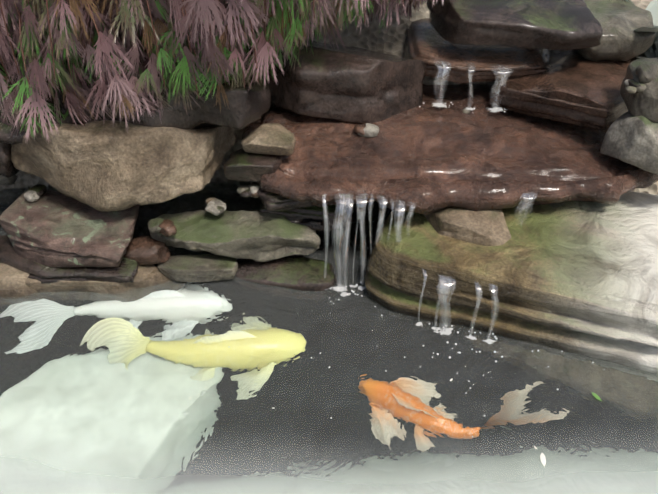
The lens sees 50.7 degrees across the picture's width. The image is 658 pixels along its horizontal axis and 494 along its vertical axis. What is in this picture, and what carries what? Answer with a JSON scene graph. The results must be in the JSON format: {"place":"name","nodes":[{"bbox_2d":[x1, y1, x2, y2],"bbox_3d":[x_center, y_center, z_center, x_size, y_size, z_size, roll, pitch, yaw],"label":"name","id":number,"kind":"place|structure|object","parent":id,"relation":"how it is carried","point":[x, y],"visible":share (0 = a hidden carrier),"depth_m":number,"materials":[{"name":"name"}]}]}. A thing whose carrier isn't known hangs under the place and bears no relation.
{"place":"outdoors","nodes":[
{"label":"outdoors","id":0,"kind":"place"},
{"bbox_2d":[0,143,18,177],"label":"rock","id":1,"kind":"object","parent":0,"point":[8,169],"visible":0.23,"depth_m":1.75,"materials":[{"name":"brown stone"}]},
{"bbox_2d":[157,254,237,282],"bbox_3d":[-0.350,0.052,1.843,0.220,0.042,0.087,1,38,1],"label":"rock","id":2,"kind":"object","parent":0,"point":[195,268],"visible":0.96,"depth_m":1.82,"materials":[{"name":"stone"}]},
{"bbox_2d":[236,255,336,290],"bbox_3d":[-0.124,0.078,1.882,0.307,0.094,0.154,3,38,4],"label":"rock","id":3,"kind":"object","parent":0,"point":[301,273],"visible":0.5,"depth_m":1.83,"materials":[{"name":"green stone"}]},
{"bbox_2d":[0,182,657,493],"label":"pond water","id":4,"kind":"structure","parent":0,"point":[98,391],"depth_m":1.53,"materials":[{"name":"grey liquid"}]},
{"bbox_2d":[0,263,36,296],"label":"rock","id":5,"kind":"object","parent":4,"relation":"in","point":[12,281],"visible":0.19,"depth_m":1.78,"materials":[{"name":"brown stone"}]},
{"bbox_2d":[25,264,170,293],"bbox_3d":[-0.599,0.089,1.857,0.441,0.105,0.142,-1,38,-2],"label":"tan slab","id":6,"kind":"object","parent":4,"relation":"on","point":[147,276],"visible":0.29,"depth_m":1.80,"materials":[{"name":"brown stone"}]},
{"bbox_2d":[0,235,138,283],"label":"rock","id":7,"kind":"object","parent":6,"relation":"on","point":[125,271],"visible":0.42,"depth_m":1.78,"materials":[{"name":"brown stone"}]},
{"bbox_2d":[0,190,139,266],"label":"lichen slab","id":8,"kind":"structure","parent":6,"relation":"on","point":[50,228],"depth_m":1.77,"materials":[{"name":"brown stone"}]},
{"bbox_2d":[24,191,39,201],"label":"pebble","id":9,"kind":"object","parent":8,"relation":"on","point":[31,196],"visible":1,"depth_m":1.82,"materials":[{"name":"beige stone"}]},
{"bbox_2d":[28,184,46,197],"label":"pebble","id":10,"kind":"object","parent":8,"relation":"on","point":[40,189],"visible":0.79,"depth_m":1.84,"materials":[{"name":"grey stone"}]},
{"bbox_2d":[11,120,236,211],"bbox_3d":[-0.535,-0.259,1.838,0.566,0.268,0.364,-2,38,-2],"label":"boulder","id":11,"kind":"object","parent":8,"relation":"on","point":[108,165],"visible":0.81,"depth_m":1.70,"materials":[{"name":"beige stone"}]},
{"bbox_2d":[0,37,252,144],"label":"rock","id":12,"kind":"object","parent":11,"relation":"on","point":[177,116],"visible":0.06,"depth_m":1.69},
{"bbox_2d":[195,78,270,128],"bbox_3d":[-0.260,-0.383,1.744,0.223,0.103,0.192,1,38,1],"label":"rock","id":13,"kind":"object","parent":12,"relation":"on","point":[246,106],"visible":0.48,"depth_m":1.69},
{"bbox_2d":[124,236,170,264],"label":"rock","id":14,"kind":"object","parent":6,"relation":"on","point":[147,250],"visible":0.79,"depth_m":1.82,"materials":[{"name":"brown stone"}]},
{"bbox_2d":[149,210,320,261],"bbox_3d":[-0.251,-0.034,1.851,0.467,0.109,0.143,4,38,5],"label":"boulder","id":15,"kind":"object","parent":6,"relation":"on","point":[257,236],"visible":0.9,"depth_m":1.81,"materials":[{"name":"green stone"}]},
{"bbox_2d":[148,218,163,232],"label":"pebble","id":16,"kind":"object","parent":15,"relation":"on","point":[154,224],"visible":0.75,"depth_m":1.78,"materials":[{"name":"stone"}]},
{"bbox_2d":[158,219,176,236],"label":"pebble","id":17,"kind":"object","parent":15,"relation":"on","point":[168,227],"visible":1,"depth_m":1.77,"materials":[{"name":"brown stone"}]},
{"bbox_2d":[205,199,225,215],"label":"pebble","id":18,"kind":"object","parent":15,"relation":"on","point":[211,206],"visible":0.98,"depth_m":1.81,"materials":[{"name":"grey stone"}]},
{"bbox_2d":[205,198,216,203],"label":"pebble","id":19,"kind":"object","parent":18,"relation":"on","point":[208,200],"visible":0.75,"depth_m":1.84,"materials":[{"name":"brown stone"}]},
{"bbox_2d":[217,206,223,213],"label":"pebble","id":20,"kind":"object","parent":18,"relation":"on","point":[221,208],"visible":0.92,"depth_m":1.81,"materials":[{"name":"grey stone"}]},
{"bbox_2d":[260,204,355,230],"bbox_3d":[-0.054,-0.111,1.875,0.260,0.061,0.159,4,38,5],"label":"rock","id":21,"kind":"object","parent":15,"relation":"on","point":[312,218],"visible":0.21,"depth_m":1.82,"materials":[{"name":"stone"}]},
{"bbox_2d":[0,0,443,142],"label":"maple","id":22,"kind":"object","parent":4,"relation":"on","point":[222,53],"depth_m":1.56,"materials":[{"name":"purple plant"}]},
{"bbox_2d":[350,201,392,218],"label":"rock","id":23,"kind":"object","parent":4,"relation":"on","point":[375,209],"depth_m":2.06,"materials":[{"name":"grey stone"}]},
{"bbox_2d":[189,378,600,466],"bbox_3d":[0.168,0.270,1.601,0.881,0.001,0.415,8,39,10],"label":"floating debris","id":24,"kind":"object","parent":4,"relation":"on","point":[542,455],"visible":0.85,"depth_m":1.41,"materials":[{"name":"white plant"}]},
{"bbox_2d":[228,102,604,436],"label":"water droplets","id":25,"kind":"object","parent":4,"relation":"on","point":[429,323],"visible":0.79,"depth_m":1.66,"materials":[{"name":"white liquid"}]},
{"bbox_2d":[327,103,506,343],"bbox_3d":[0.329,-0.104,1.821,0.485,0.315,0.622,20,42,24],"label":"froth","id":26,"kind":"object","parent":4,"relation":"on","point":[445,332],"visible":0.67,"depth_m":1.79,"materials":[{"name":"white liquid"}]},
{"bbox_2d":[364,191,657,373],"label":"ledge","id":27,"kind":"object","parent":4,"relation":"in","point":[579,277],"visible":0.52,"depth_m":1.65,"materials":[{"name":"stone"}]},
{"bbox_2d":[322,60,535,338],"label":"waterfalls","id":28,"kind":"object","parent":27,"relation":"on","point":[399,210],"visible":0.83,"depth_m":1.71,"materials":[{"name":"liquid"}]},
{"bbox_2d":[242,84,657,214],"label":"slab","id":29,"kind":"structure","parent":27,"relation":"on","point":[427,157],"depth_m":1.79,"materials":[{"name":"brown stone"}]},
{"bbox_2d":[249,181,313,211],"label":"rock","id":30,"kind":"object","parent":29,"relation":"on","point":[271,201],"visible":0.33,"depth_m":1.78,"materials":[{"name":"stone"}]},
{"bbox_2d":[241,188,251,197],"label":"pebble","id":31,"kind":"object","parent":30,"relation":"on","point":[246,193],"visible":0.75,"depth_m":1.80,"materials":[{"name":"grey stone"}]},
{"bbox_2d":[237,185,248,193],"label":"pebble","id":32,"kind":"object","parent":31,"relation":"on","point":[242,188],"visible":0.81,"depth_m":1.81,"materials":[{"name":"beige stone"}]},
{"bbox_2d":[249,184,259,197],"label":"pebble","id":33,"kind":"object","parent":30,"relation":"on","point":[254,188],"visible":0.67,"depth_m":1.80,"materials":[{"name":"beige stone"}]},
{"bbox_2d":[223,148,288,181],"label":"rock","id":34,"kind":"object","parent":30,"relation":"on","point":[241,164],"visible":0.79,"depth_m":1.76,"materials":[{"name":"grey stone"}]},
{"bbox_2d":[241,123,295,155],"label":"rock","id":35,"kind":"object","parent":34,"relation":"on","point":[273,138],"visible":1,"depth_m":1.75,"materials":[{"name":"beige stone"}]},
{"bbox_2d":[252,190,259,197],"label":"pebble","id":36,"kind":"object","parent":30,"relation":"on","point":[255,195],"visible":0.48,"depth_m":1.80,"materials":[{"name":"stone"}]},
{"bbox_2d":[247,37,425,123],"bbox_3d":[-0.037,-0.514,1.987,0.628,0.185,0.410,20,32,16],"label":"boulder","id":37,"kind":"object","parent":29,"relation":"on","point":[352,84],"visible":0.62,"depth_m":1.85,"materials":[{"name":"brown stone"}]},
{"bbox_2d":[353,124,365,134],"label":"pebble","id":38,"kind":"object","parent":29,"relation":"on","point":[358,128],"visible":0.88,"depth_m":1.83,"materials":[{"name":"brown stone"}]},
{"bbox_2d":[358,123,378,137],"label":"pebble","id":39,"kind":"object","parent":29,"relation":"on","point":[370,130],"visible":0.9,"depth_m":1.83,"materials":[{"name":"grey stone"}]},
{"bbox_2d":[462,108,470,113],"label":"pebble","id":40,"kind":"object","parent":29,"relation":"on","point":[467,111],"visible":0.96,"depth_m":1.92,"materials":[{"name":"grey stone"}]},
{"bbox_2d":[493,50,635,129],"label":"slab","id":41,"kind":"structure","parent":29,"relation":"on","point":[572,87],"depth_m":1.86,"materials":[{"name":"brown stone"}]},
{"bbox_2d":[572,0,655,60],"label":"moss boulder","id":42,"kind":"object","parent":41,"relation":"on","point":[621,21],"visible":0.52,"depth_m":1.93,"materials":[{"name":"grey stone"}]},
{"bbox_2d":[426,0,602,49],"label":"rock","id":43,"kind":"object","parent":42,"relation":"on","point":[552,24],"visible":1,"depth_m":1.82,"materials":[{"name":"brown stone"}]},
{"bbox_2d":[600,111,657,174],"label":"rock","id":44,"kind":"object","parent":29,"relation":"on","point":[630,138],"depth_m":1.71,"materials":[{"name":"grey stone"}]},
{"bbox_2d":[620,58,657,121],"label":"stone","id":45,"kind":"object","parent":44,"relation":"on","point":[645,103],"visible":0.81,"depth_m":1.69,"materials":[{"name":"grey stone"}]},
{"bbox_2d":[625,86,636,93],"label":"pebble","id":46,"kind":"object","parent":45,"relation":"on","point":[631,89],"visible":0.98,"depth_m":1.67,"materials":[{"name":"beige stone"}]},
{"bbox_2d":[635,63,657,82],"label":"rock","id":47,"kind":"object","parent":45,"relation":"on","point":[646,72],"visible":0.98,"depth_m":1.66,"materials":[{"name":"grey stone"}]},
{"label":"pebble","id":48,"kind":"object","parent":45,"relation":"on","visible":0},
{"bbox_2d":[626,79,640,92],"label":"pebble","id":49,"kind":"object","parent":48,"relation":"on","point":[633,83],"visible":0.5,"depth_m":1.68,"materials":[{"name":"grey stone"}]},
{"bbox_2d":[637,82,645,92],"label":"pebble","id":50,"kind":"object","parent":48,"relation":"on","point":[641,88],"visible":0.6,"depth_m":1.67,"materials":[{"name":"beige stone"}]},
{"bbox_2d":[424,206,510,245],"bbox_3d":[0.347,-0.062,1.732,0.220,0.069,0.152,3,38,4],"label":"ledge stone","id":51,"kind":"object","parent":27,"relation":"on","point":[488,227],"visible":0.69,"depth_m":1.69,"materials":[{"name":"brown stone"}]},
{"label":"pebble","id":52,"kind":"object","parent":27,"relation":"on","visible":0},
{"bbox_2d":[550,202,564,207],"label":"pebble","id":53,"kind":"object","parent":52,"relation":"on","point":[554,205],"visible":0.31,"depth_m":1.81,"materials":[{"name":"black stone"}]},
{"bbox_2d":[0,0,657,194],"bbox_3d":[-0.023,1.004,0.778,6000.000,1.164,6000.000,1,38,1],"label":"ground","id":54,"kind":"structure","parent":0,"point":[386,40],"depth_m":2.13,"materials":[{"name":"soil"}]},
{"bbox_2d":[403,18,552,83],"bbox_3d":[0.465,-0.593,2.054,0.494,0.076,0.394,-3,38,-4],"label":"lip","id":55,"kind":"object","parent":54,"relation":"on","point":[427,43],"visible":0.48,"depth_m":1.94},
{"bbox_2d":[625,0,657,59],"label":"silver plant","id":56,"kind":"object","parent":54,"relation":"on","point":[652,50],"visible":0.33,"depth_m":1.98,"materials":[{"name":"grey plant"}]},
{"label":"pebble","id":57,"kind":"object","parent":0,"visible":0},
{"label":"pebble","id":58,"kind":"object","parent":57,"relation":"on","visible":0},
{"bbox_2d":[16,170,24,176],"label":"pebble","id":59,"kind":"object","parent":58,"relation":"on","point":[20,173],"visible":0.08,"depth_m":1.90,"materials":[{"name":"grey stone"}]},
{"label":"pebble","id":60,"kind":"object","parent":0,"visible":0},
{"bbox_2d":[0,174,17,184],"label":"rock","id":61,"kind":"object","parent":60,"relation":"on","point":[11,180],"visible":0.29,"depth_m":1.90,"materials":[{"name":"stone"}]}
]}

